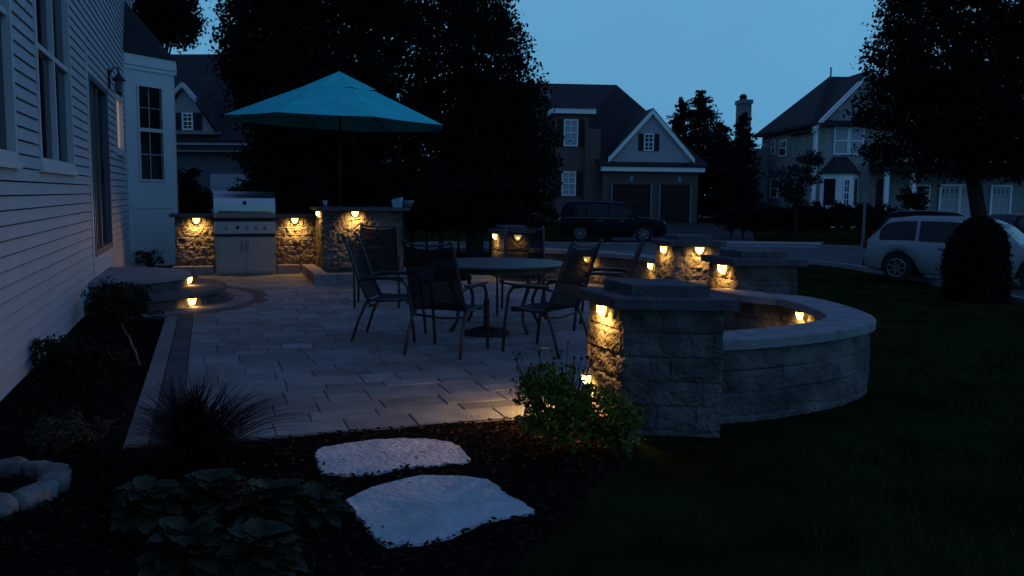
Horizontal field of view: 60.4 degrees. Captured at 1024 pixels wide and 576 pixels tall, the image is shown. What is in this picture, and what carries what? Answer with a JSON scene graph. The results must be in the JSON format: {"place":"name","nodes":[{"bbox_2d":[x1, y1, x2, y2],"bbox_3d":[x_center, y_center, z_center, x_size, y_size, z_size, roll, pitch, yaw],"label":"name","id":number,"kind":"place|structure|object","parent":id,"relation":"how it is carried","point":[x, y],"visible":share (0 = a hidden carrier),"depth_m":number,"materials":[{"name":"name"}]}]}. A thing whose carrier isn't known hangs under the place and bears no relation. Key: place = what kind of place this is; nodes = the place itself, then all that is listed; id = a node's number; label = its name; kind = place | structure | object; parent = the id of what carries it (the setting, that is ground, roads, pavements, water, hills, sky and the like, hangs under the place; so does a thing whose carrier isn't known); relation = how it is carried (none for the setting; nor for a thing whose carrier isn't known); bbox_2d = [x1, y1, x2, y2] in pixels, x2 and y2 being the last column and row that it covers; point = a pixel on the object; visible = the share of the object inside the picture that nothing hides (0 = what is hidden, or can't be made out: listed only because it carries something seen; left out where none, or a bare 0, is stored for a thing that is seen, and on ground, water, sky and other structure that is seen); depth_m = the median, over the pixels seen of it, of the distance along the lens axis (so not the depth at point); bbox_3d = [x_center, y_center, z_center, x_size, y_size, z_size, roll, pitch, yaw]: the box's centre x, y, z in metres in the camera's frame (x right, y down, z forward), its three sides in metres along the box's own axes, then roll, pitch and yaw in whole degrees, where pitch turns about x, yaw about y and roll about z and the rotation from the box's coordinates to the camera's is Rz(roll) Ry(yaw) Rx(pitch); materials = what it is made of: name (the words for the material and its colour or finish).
{"place":"outdoors","nodes":[
{"label":"outdoors","id":0,"kind":"place"},
{"bbox_2d":[123,267,603,448],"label":"patio","id":1,"kind":"structure","parent":0,"point":[290,335],"depth_m":8.13,"materials":[{"name":"stone"}]},
{"bbox_2d":[83,267,226,315],"bbox_3d":[-4.914,-0.011,12.346,1.736,0.405,3.362,-2,6,-19],"label":"stoop","id":2,"kind":"object","parent":1,"relation":"on","point":[172,288],"visible":0.65,"depth_m":11.69,"materials":[{"name":"stone"}]},
{"bbox_2d":[188,297,196,305],"bbox_3d":[-4.147,0.180,11.441,0.065,0.109,0.122,3,7,23],"label":"wall light","id":3,"kind":"object","parent":2,"relation":"attached to","point":[191,301],"visible":1,"depth_m":11.41,"materials":[{"name":"glass"}]},
{"bbox_2d":[169,213,315,273],"bbox_3d":[-5.027,-0.797,16.524,2.594,1.180,0.871,-2,6,-19],"label":"kitchen counter","id":4,"kind":"object","parent":1,"relation":"on","point":[294,243],"visible":0.71,"depth_m":16.07,"materials":[{"name":"stone"}]},
{"bbox_2d":[213,191,275,274],"bbox_3d":[-4.907,-1.024,16.152,1.060,1.488,0.832,-2,6,-19],"label":"grill","id":5,"kind":"object","parent":1,"relation":"on","point":[244,228],"visible":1,"depth_m":15.83,"materials":[{"name":"metal"}]},
{"bbox_2d":[216,237,245,271],"bbox_3d":[-5.029,-0.595,15.760,0.494,0.620,0.084,-2,6,-19],"label":"cabinet door","id":6,"kind":"structure","parent":5,"relation":"in","point":[231,253],"depth_m":15.77,"materials":[{"name":"metal"}]},
{"bbox_2d":[246,237,274,271],"bbox_3d":[-4.550,-0.608,15.924,0.494,0.620,0.084,-2,6,-19],"label":"cabinet door","id":7,"kind":"structure","parent":5,"relation":"in","point":[260,251],"depth_m":15.93,"materials":[{"name":"metal"}]},
{"bbox_2d":[172,264,407,285],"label":"curb","id":8,"kind":"structure","parent":1,"relation":"on","point":[314,274],"depth_m":14.98,"materials":[{"name":"stone"}]},
{"bbox_2d":[224,71,442,205],"bbox_3d":[-3.244,-2.154,16.619,3.978,3.793,3.978,1,6,0],"label":"patio umbrella","id":9,"kind":"object","parent":1,"relation":"on","point":[339,101],"visible":0.98,"depth_m":15.86,"materials":[{"name":"teal fabric"}]},
{"bbox_2d":[309,206,409,272],"bbox_3d":[-2.832,-0.827,16.276,1.662,1.335,1.302,-2,6,-19],"label":"bar counter","id":10,"kind":"object","parent":1,"relation":"on","point":[333,223],"visible":0.55,"depth_m":15.70,"materials":[{"name":"stone"}]},
{"bbox_2d":[352,211,358,216],"bbox_3d":[-2.784,-1.311,15.646,0.122,0.109,0.065,-2,6,-19],"label":"wall light","id":11,"kind":"object","parent":10,"relation":"attached to","point":[354,213],"visible":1,"depth_m":15.63,"materials":[{"name":"glass"}]},
{"bbox_2d":[391,197,402,207],"bbox_3d":[-2.119,-1.585,16.236,0.190,0.194,0.220,1,6,0],"label":"box","id":12,"kind":"object","parent":10,"relation":"on","point":[397,202],"visible":0.93,"depth_m":16.14,"materials":[{"name":"teal"}]},
{"bbox_2d":[402,200,413,206],"bbox_3d":[-1.923,-1.556,16.279,0.210,0.130,0.207,1,6,0],"label":"bowl","id":13,"kind":"object","parent":10,"relation":"on","point":[407,203],"visible":1,"depth_m":16.21,"materials":[{"name":"grey"}]},
{"bbox_2d":[353,223,401,307],"bbox_3d":[-1.801,-0.316,11.826,0.640,1.094,0.794,0,6,-6],"label":"patio chair","id":14,"kind":"object","parent":1,"relation":"on","point":[381,248],"visible":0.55,"depth_m":12.06,"materials":[{"name":"brown metal"}]},
{"bbox_2d":[340,231,426,341],"bbox_3d":[-1.331,-0.029,9.174,0.794,1.094,0.640,1,6,6],"label":"patio chair","id":15,"kind":"object","parent":1,"relation":"on","point":[366,277],"visible":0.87,"depth_m":9.18,"materials":[{"name":"brown metal"}]},
{"bbox_2d":[334,271,471,280],"bbox_3d":[-2.058,-0.190,15.450,2.450,0.100,1.220,-2,6,-19],"label":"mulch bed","id":16,"kind":"object","parent":1,"relation":"on","point":[463,277],"visible":0.14,"depth_m":15.27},
{"bbox_2d":[401,239,488,359],"bbox_3d":[-0.636,0.072,8.296,0.640,1.094,0.794,3,7,21],"label":"patio chair","id":17,"kind":"object","parent":1,"relation":"on","point":[434,280],"visible":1,"depth_m":8.06,"materials":[{"name":"brown metal"}]},
{"bbox_2d":[464,299,510,336],"bbox_3d":[-0.273,0.303,9.436,0.522,0.370,0.522,1,6,0],"label":"umbrella stand","id":18,"kind":"object","parent":1,"relation":"on","point":[495,330],"visible":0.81,"depth_m":9.37,"materials":[{"name":"black metal"}]},
{"bbox_2d":[449,257,566,334],"bbox_3d":[-0.171,0.083,9.915,1.560,0.752,1.560,1,6,0],"label":"patio table","id":19,"kind":"object","parent":1,"relation":"on","point":[528,267],"visible":0.75,"depth_m":9.50,"materials":[{"name":"brown metal"}]},
{"bbox_2d":[488,225,534,278],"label":"stone pillar","id":20,"kind":"structure","parent":1,"relation":"on","point":[498,244],"depth_m":15.59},
{"bbox_2d":[496,226,545,315],"bbox_3d":[0.136,-0.233,11.230,0.640,1.094,0.794,1,6,5],"label":"patio chair","id":21,"kind":"object","parent":1,"relation":"on","point":[523,245],"visible":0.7,"depth_m":11.48,"materials":[{"name":"brown metal"}]},
{"bbox_2d":[501,239,602,358],"bbox_3d":[0.392,0.072,8.390,0.794,1.094,0.640,5,8,37],"label":"patio chair","id":22,"kind":"object","parent":1,"relation":"on","point":[577,271],"visible":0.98,"depth_m":8.22,"materials":[{"name":"brown metal"}]},
{"bbox_2d":[545,248,655,284],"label":"seat wall","id":23,"kind":"structure","parent":1,"relation":"on","point":[608,259],"depth_m":14.50,"materials":[{"name":"stone"}]},
{"bbox_2d":[572,232,649,330],"bbox_3d":[1.121,-0.080,9.888,0.794,1.094,0.640,2,6,12],"label":"patio chair","id":24,"kind":"object","parent":1,"relation":"on","point":[635,259],"visible":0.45,"depth_m":9.63,"materials":[{"name":"brown metal"}]},
{"bbox_2d":[650,234,726,284],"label":"stone pillar","id":25,"kind":"structure","parent":1,"relation":"on","point":[680,258],"depth_m":12.40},
{"bbox_2d":[660,246,666,252],"bbox_3d":[2.158,-0.550,12.605,0.065,0.109,0.122,-2,6,-19],"label":"wall light","id":26,"kind":"object","parent":25,"relation":"attached to","point":[663,249],"visible":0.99,"depth_m":12.57,"materials":[{"name":"glass"}]},
{"bbox_2d":[695,246,703,253],"bbox_3d":[2.630,-0.525,12.314,0.122,0.109,0.065,1,6,0],"label":"wall light","id":27,"kind":"object","parent":25,"relation":"attached to","point":[699,249],"visible":1,"depth_m":12.30,"materials":[{"name":"glass"}]},
{"bbox_2d":[701,248,807,294],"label":"stone pillar","id":28,"kind":"structure","parent":1,"relation":"on","point":[769,271],"depth_m":9.00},
{"bbox_2d":[717,264,726,273],"bbox_3d":[2.183,-0.197,9.197,0.065,0.109,0.122,-2,6,-19],"label":"wall light","id":29,"kind":"object","parent":28,"relation":"attached to","point":[721,268],"visible":1,"depth_m":9.16,"materials":[{"name":"glass"}]},
{"bbox_2d":[709,288,875,423],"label":"seat wall","id":30,"kind":"structure","parent":1,"relation":"on","point":[781,360],"depth_m":6.29,"materials":[{"name":"stone"}]},
{"bbox_2d":[793,310,803,319],"bbox_3d":[2.600,0.252,7.989,0.055,0.085,0.110,0,6,-7],"label":"wall light","id":31,"kind":"object","parent":30,"relation":"attached to","point":[799,315],"visible":0.98,"depth_m":7.96,"materials":[{"name":"yellow metal"}]},
{"bbox_2d":[122,218,1023,575],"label":"lawn","id":32,"kind":"structure","parent":0,"point":[732,498],"depth_m":4.84,"materials":[{"name":"plant"}]},
{"bbox_2d":[0,316,163,458],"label":"mulch bed","id":33,"kind":"object","parent":32,"relation":"on","point":[23,426],"visible":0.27,"depth_m":6.41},
{"bbox_2d":[29,333,83,370],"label":"shrub","id":34,"kind":"object","parent":33,"relation":"on","point":[53,348],"visible":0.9,"depth_m":7.37,"materials":[{"name":"green plant"}]},
{"bbox_2d":[22,410,114,453],"bbox_3d":[-2.628,0.858,5.221,0.509,0.244,0.504,1,6,0],"label":"plant","id":35,"kind":"object","parent":33,"relation":"on","point":[77,433],"visible":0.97,"depth_m":5.13,"materials":[{"name":"green plant"}]},
{"bbox_2d":[79,275,152,324],"bbox_3d":[-4.465,0.174,9.949,0.719,0.636,0.790,1,6,0],"label":"shrub","id":36,"kind":"object","parent":33,"relation":"on","point":[106,310],"visible":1,"depth_m":9.83,"materials":[{"name":"green plant"}]},
{"bbox_2d":[119,323,140,365],"bbox_3d":[-3.747,0.531,8.626,0.042,0.050,2.628,-3,7,-27],"label":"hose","id":37,"kind":"object","parent":33,"relation":"on","point":[131,343],"visible":0.95,"depth_m":8.51,"materials":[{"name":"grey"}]},
{"bbox_2d":[0,309,644,575],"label":"bark chips","id":38,"kind":"object","parent":33,"relation":"on","point":[11,518],"visible":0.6,"depth_m":4.72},
{"bbox_2d":[0,0,177,400],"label":"house","id":39,"kind":"structure","parent":32,"relation":"on","point":[88,177],"depth_m":9.96,"materials":[{"name":"plastic"}]},
{"bbox_2d":[0,0,22,168],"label":"window","id":40,"kind":"structure","parent":39,"relation":"in","point":[9,158],"depth_m":6.86,"materials":[{"name":"clear glass"}]},
{"bbox_2d":[29,0,77,175],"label":"window","id":41,"kind":"structure","parent":39,"relation":"in","point":[51,33],"depth_m":8.92,"materials":[{"name":"clear glass"}]},
{"bbox_2d":[81,72,112,256],"bbox_3d":[-5.916,-1.720,12.551,0.150,2.400,2.200,-2,6,-19],"label":"sliding door","id":42,"kind":"structure","parent":39,"relation":"in","point":[98,100],"depth_m":12.71,"materials":[{"name":"grey"}]},
{"bbox_2d":[108,67,125,94],"bbox_3d":[-6.246,-3.275,13.923,0.268,0.424,0.220,1,6,0],"label":"wall lantern","id":43,"kind":"object","parent":39,"relation":"attached to","point":[118,79],"depth_m":13.88,"materials":[{"name":"black metal"}]},
{"bbox_2d":[114,92,125,156],"bbox_3d":[-6.928,-2.852,15.481,0.115,1.050,1.360,-2,6,-19],"label":"window","id":44,"kind":"structure","parent":39,"relation":"in","point":[119,120],"depth_m":15.88,"materials":[{"name":"beige"}]},
{"bbox_2d":[133,249,164,267],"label":"plant","id":45,"kind":"object","parent":32,"relation":"on","point":[148,261],"visible":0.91,"depth_m":17.11,"materials":[{"name":"green plant"}]},
{"bbox_2d":[132,0,213,54],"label":"tree","id":46,"kind":"object","parent":32,"relation":"on","point":[166,22],"visible":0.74,"depth_m":34.78,"materials":[{"name":"green plant"}]},
{"bbox_2d":[177,167,214,220],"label":"shrub","id":47,"kind":"object","parent":32,"relation":"on","point":[192,198],"visible":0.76,"depth_m":20.16,"materials":[{"name":"green plant"}]},
{"bbox_2d":[171,54,289,218],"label":"grey house","id":48,"kind":"structure","parent":32,"relation":"on","point":[208,138],"depth_m":44.66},
{"bbox_2d":[182,113,193,129],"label":"window","id":49,"kind":"structure","parent":48,"relation":"in","point":[187,118],"depth_m":44.18,"materials":[{"name":"white"}]},
{"bbox_2d":[210,174,248,218],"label":"garage door","id":50,"kind":"structure","parent":48,"relation":"in","point":[218,182],"depth_m":44.63,"materials":[{"name":"grey"}]},
{"bbox_2d":[206,0,364,198],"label":"tree","id":51,"kind":"object","parent":32,"relation":"on","point":[273,49],"visible":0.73,"depth_m":23.90,"materials":[{"name":"green plant"}]},
{"bbox_2d":[0,415,641,575],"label":"mulch bed","id":52,"kind":"object","parent":32,"relation":"on","point":[410,568],"visible":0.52,"depth_m":4.25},
{"bbox_2d":[0,456,71,517],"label":"planter ring","id":53,"kind":"object","parent":52,"relation":"on","point":[53,479],"visible":0.94,"depth_m":4.39,"materials":[{"name":"stone"}]},
{"bbox_2d":[108,475,193,535],"bbox_3d":[-1.621,0.988,3.948,0.372,0.248,0.378,1,6,0],"label":"hosta","id":54,"kind":"object","parent":52,"relation":"on","point":[143,493],"visible":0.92,"depth_m":3.89,"materials":[{"name":"green plant"}]},
{"bbox_2d":[133,514,227,575],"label":"hosta","id":55,"kind":"object","parent":52,"relation":"on","point":[197,544],"visible":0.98,"depth_m":3.40,"materials":[{"name":"green plant"}]},
{"bbox_2d":[88,368,328,476],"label":"ornamental grass","id":56,"kind":"object","parent":52,"relation":"on","point":[194,439],"depth_m":4.70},
{"bbox_2d":[178,468,247,520],"bbox_3d":[-1.380,0.980,4.101,0.373,0.238,0.396,1,6,0],"label":"hosta","id":57,"kind":"object","parent":52,"relation":"on","point":[207,489],"visible":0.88,"depth_m":4.04,"materials":[{"name":"green plant"}]},
{"bbox_2d":[208,517,308,575],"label":"hosta","id":58,"kind":"object","parent":52,"relation":"on","point":[272,543],"visible":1,"depth_m":3.38,"materials":[{"name":"green plant"}]},
{"bbox_2d":[226,477,324,525],"bbox_3d":[-1.070,0.986,3.981,0.413,0.257,0.402,-3,7,-28],"label":"hosta","id":59,"kind":"object","parent":52,"relation":"on","point":[270,499],"visible":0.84,"depth_m":3.91,"materials":[{"name":"green plant"}]},
{"bbox_2d":[277,481,354,529],"bbox_3d":[-0.890,1.008,3.979,0.338,0.216,0.299,1,6,0],"label":"hosta","id":60,"kind":"object","parent":52,"relation":"on","point":[323,502],"visible":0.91,"depth_m":3.93,"materials":[{"name":"green plant"}]},
{"bbox_2d":[314,438,469,476],"bbox_3d":[-0.708,0.990,5.096,0.866,0.076,0.654,-2,7,-21],"label":"stepping stone","id":61,"kind":"object","parent":52,"relation":"on","point":[361,458],"visible":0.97,"depth_m":5.05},
{"bbox_2d":[346,475,534,548],"bbox_3d":[-0.379,1.079,4.284,0.804,0.074,0.867,-3,7,-28],"label":"stepping stone","id":62,"kind":"object","parent":52,"relation":"on","point":[418,510],"visible":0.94,"depth_m":4.22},
{"bbox_2d":[510,342,647,457],"bbox_3d":[0.393,0.655,5.168,0.828,0.659,0.520,1,6,0],"label":"flowering bush","id":63,"kind":"object","parent":52,"relation":"on","point":[572,409],"visible":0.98,"depth_m":5.12,"materials":[{"name":"green plant"}]},
{"bbox_2d":[608,418,639,468],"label":"plant","id":64,"kind":"object","parent":52,"relation":"on","point":[624,442],"visible":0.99,"depth_m":4.95,"materials":[{"name":"green plant"}]},
{"bbox_2d":[286,0,454,212],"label":"tree","id":65,"kind":"object","parent":32,"relation":"on","point":[377,163],"visible":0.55,"depth_m":25.16,"materials":[{"name":"green plant"}]},
{"bbox_2d":[392,0,571,257],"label":"tree","id":66,"kind":"object","parent":32,"relation":"on","point":[492,113],"visible":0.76,"depth_m":26.06,"materials":[{"name":"green plant"}]},
{"bbox_2d":[516,201,559,231],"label":"bush","id":67,"kind":"object","parent":32,"relation":"on","point":[540,220],"visible":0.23,"depth_m":44.67,"materials":[{"name":"green plant"}]},
{"bbox_2d":[450,82,709,222],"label":"brick house","id":68,"kind":"structure","parent":32,"relation":"on","point":[622,146],"depth_m":52.29,"materials":[{"name":"black"}]},
{"bbox_2d":[561,171,575,195],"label":"window","id":69,"kind":"structure","parent":68,"relation":"in","point":[568,177],"depth_m":52.59,"materials":[{"name":"white"}]},
{"bbox_2d":[563,119,577,145],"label":"window","id":70,"kind":"structure","parent":68,"relation":"in","point":[570,125],"depth_m":52.29,"materials":[{"name":"white"}]},
{"bbox_2d":[612,186,649,217],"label":"garage door","id":71,"kind":"structure","parent":68,"relation":"in","point":[638,195],"depth_m":52.07,"materials":[{"name":"black"}]},
{"bbox_2d":[644,133,653,150],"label":"window","id":72,"kind":"structure","parent":68,"relation":"in","point":[648,138],"depth_m":51.92,"materials":[{"name":"white"}]},
{"bbox_2d":[660,187,688,222],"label":"garage door","id":73,"kind":"structure","parent":68,"relation":"in","point":[678,197],"depth_m":52.36,"materials":[{"name":"black"}]},
{"bbox_2d":[576,278,739,437],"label":"stone pillar","id":74,"kind":"structure","parent":32,"relation":"on","point":[655,347],"depth_m":5.59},
{"bbox_2d":[580,371,591,382],"bbox_3d":[0.505,0.630,6.085,0.055,0.085,0.110,-2,6,-19],"label":"wall light","id":75,"kind":"object","parent":74,"relation":"attached to","point":[588,377],"visible":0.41,"depth_m":6.05,"materials":[{"name":"yellow metal"}]},
{"bbox_2d":[593,303,605,315],"bbox_3d":[0.584,0.146,5.824,0.055,0.085,0.110,-2,6,-19],"label":"wall light","id":76,"kind":"object","parent":74,"relation":"attached to","point":[601,309],"visible":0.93,"depth_m":5.80,"materials":[{"name":"yellow metal"}]},
{"bbox_2d":[666,96,708,205],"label":"conifer","id":77,"kind":"object","parent":32,"relation":"on","point":[676,122],"visible":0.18,"depth_m":57.97,"materials":[{"name":"green plant"}]},
{"bbox_2d":[675,90,735,220],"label":"conifer","id":78,"kind":"object","parent":32,"relation":"on","point":[703,116],"visible":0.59,"depth_m":56.72,"materials":[{"name":"green plant"}]},
{"bbox_2d":[699,121,734,219],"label":"conifer","id":79,"kind":"object","parent":32,"relation":"on","point":[725,134],"visible":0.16,"depth_m":58.77,"materials":[{"name":"green plant"}]},
{"bbox_2d":[711,111,767,212],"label":"conifer","id":80,"kind":"object","parent":32,"relation":"on","point":[740,178],"visible":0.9,"depth_m":55.07,"materials":[{"name":"green plant"}]},
{"bbox_2d":[764,149,825,240],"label":"ornamental tree","id":81,"kind":"object","parent":32,"relation":"on","point":[796,197],"visible":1,"depth_m":41.54,"materials":[{"name":"green plant"}]},
{"bbox_2d":[711,200,905,240],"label":"hedge","id":82,"kind":"object","parent":32,"relation":"on","point":[744,217],"visible":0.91,"depth_m":42.22,"materials":[{"name":"green plant"}]},
{"bbox_2d":[861,201,865,245],"bbox_3d":[14.553,-2.539,36.421,0.152,2.152,0.160,1,6,0],"label":"pole","id":83,"kind":"object","parent":32,"relation":"on","point":[863,221],"visible":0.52,"depth_m":36.36,"materials":[{"name":"grey"}]},
{"bbox_2d":[720,67,1023,227],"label":"tan house","id":84,"kind":"structure","parent":32,"relation":"on","point":[813,119],"depth_m":49.86,"materials":[{"name":"stone"}]},
{"bbox_2d":[771,139,775,154],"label":"window","id":85,"kind":"structure","parent":84,"relation":"in","point":[773,142],"depth_m":56.37,"materials":[{"name":"white"}]},
{"bbox_2d":[770,178,778,197],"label":"window","id":86,"kind":"structure","parent":84,"relation":"in","point":[773,194],"depth_m":56.37,"materials":[{"name":"white"}]},
{"bbox_2d":[778,139,786,156],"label":"window","id":87,"kind":"structure","parent":84,"relation":"in","point":[782,151],"depth_m":54.68,"materials":[{"name":"white"}]},
{"bbox_2d":[833,127,849,154],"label":"window","id":88,"kind":"structure","parent":84,"relation":"in","point":[841,134],"depth_m":49.40,"materials":[{"name":"white"}]},
{"bbox_2d":[842,179,850,204],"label":"window","id":89,"kind":"structure","parent":84,"relation":"in","point":[846,182],"depth_m":48.68,"materials":[{"name":"white"}]},
{"bbox_2d":[848,127,864,154],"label":"window","id":90,"kind":"structure","parent":84,"relation":"in","point":[857,138],"depth_m":49.41,"materials":[{"name":"white"}]},
{"bbox_2d":[876,179,883,214],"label":"front door","id":91,"kind":"structure","parent":84,"relation":"in","point":[880,182],"depth_m":49.73,"materials":[{"name":"black"}]},
{"bbox_2d":[915,185,930,205],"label":"window","id":92,"kind":"structure","parent":84,"relation":"in","point":[927,187],"depth_m":49.86,"materials":[{"name":"white"}]},
{"bbox_2d":[940,186,958,211],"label":"garage door","id":93,"kind":"structure","parent":84,"relation":"in","point":[946,190],"depth_m":49.86,"materials":[{"name":"grey"}]},
{"bbox_2d":[961,186,970,216],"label":"garage door","id":94,"kind":"structure","parent":84,"relation":"in","point":[964,200],"depth_m":49.92,"materials":[{"name":"grey"}]},
{"bbox_2d":[991,187,1009,214],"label":"garage door","id":95,"kind":"structure","parent":84,"relation":"in","point":[1000,201],"depth_m":49.98,"materials":[{"name":"grey"}]},
{"bbox_2d":[896,185,930,209],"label":"shrub","id":96,"kind":"object","parent":32,"relation":"on","point":[910,199],"visible":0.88,"depth_m":43.65,"materials":[{"name":"green plant"}]},
{"bbox_2d":[842,0,1023,216],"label":"tree","id":97,"kind":"object","parent":32,"relation":"on","point":[963,84],"visible":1,"depth_m":24.08,"materials":[{"name":"green plant"}]},
{"bbox_2d":[935,215,1016,303],"bbox_3d":[9.285,-0.540,17.618,1.460,1.860,1.480,1,6,0],"label":"rounded shrub","id":98,"kind":"object","parent":32,"relation":"on","point":[976,266],"visible":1,"depth_m":17.25,"materials":[{"name":"green plant"}]},
{"bbox_2d":[989,213,1023,233],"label":"parked car","id":99,"kind":"object","parent":32,"relation":"on","point":[1016,220],"visible":0.12,"depth_m":32.36,"materials":[{"name":"white paint"}]},
{"bbox_2d":[134,0,1023,195],"label":"sky","id":100,"kind":"structure","parent":0,"point":[774,53],"materials":[{"name":"blue"}]},
{"bbox_2d":[214,244,1023,296],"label":"street","id":101,"kind":"structure","parent":0,"point":[854,256],"depth_m":32.93,"materials":[{"name":"asphalt"}]},
{"bbox_2d":[214,241,1023,304],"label":"kerb","id":102,"kind":"structure","parent":101,"relation":"on","point":[937,282],"depth_m":30.53,"materials":[{"name":"concrete"}]},
{"bbox_2d":[872,210,969,254],"bbox_3d":[14.198,-1.695,28.575,4.536,1.632,2.080,4,7,30],"label":"parked car","id":103,"kind":"object","parent":101,"relation":"on","point":[904,213],"visible":0.04,"depth_m":28.44,"materials":[{"name":"black paint"}]},
{"bbox_2d":[862,216,1023,286],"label":"parked car","id":104,"kind":"object","parent":101,"relation":"on","point":[890,243],"visible":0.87,"depth_m":21.11,"materials":[{"name":"grey paint"}]},
{"bbox_2d":[612,223,754,241],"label":"driveway","id":105,"kind":"structure","parent":0,"point":[711,229],"depth_m":46.28,"materials":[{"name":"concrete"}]},
{"bbox_2d":[559,201,666,241],"bbox_3d":[4.451,-2.946,38.866,4.657,1.772,2.200,1,6,8],"label":"parked car","id":106,"kind":"object","parent":105,"relation":"on","point":[606,219],"visible":0.95,"depth_m":38.03,"materials":[{"name":"black paint"}]},
{"bbox_2d":[725,241,822,247],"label":"pavement","id":107,"kind":"structure","parent":0,"point":[768,242],"depth_m":38.81,"materials":[{"name":"concrete"}]},
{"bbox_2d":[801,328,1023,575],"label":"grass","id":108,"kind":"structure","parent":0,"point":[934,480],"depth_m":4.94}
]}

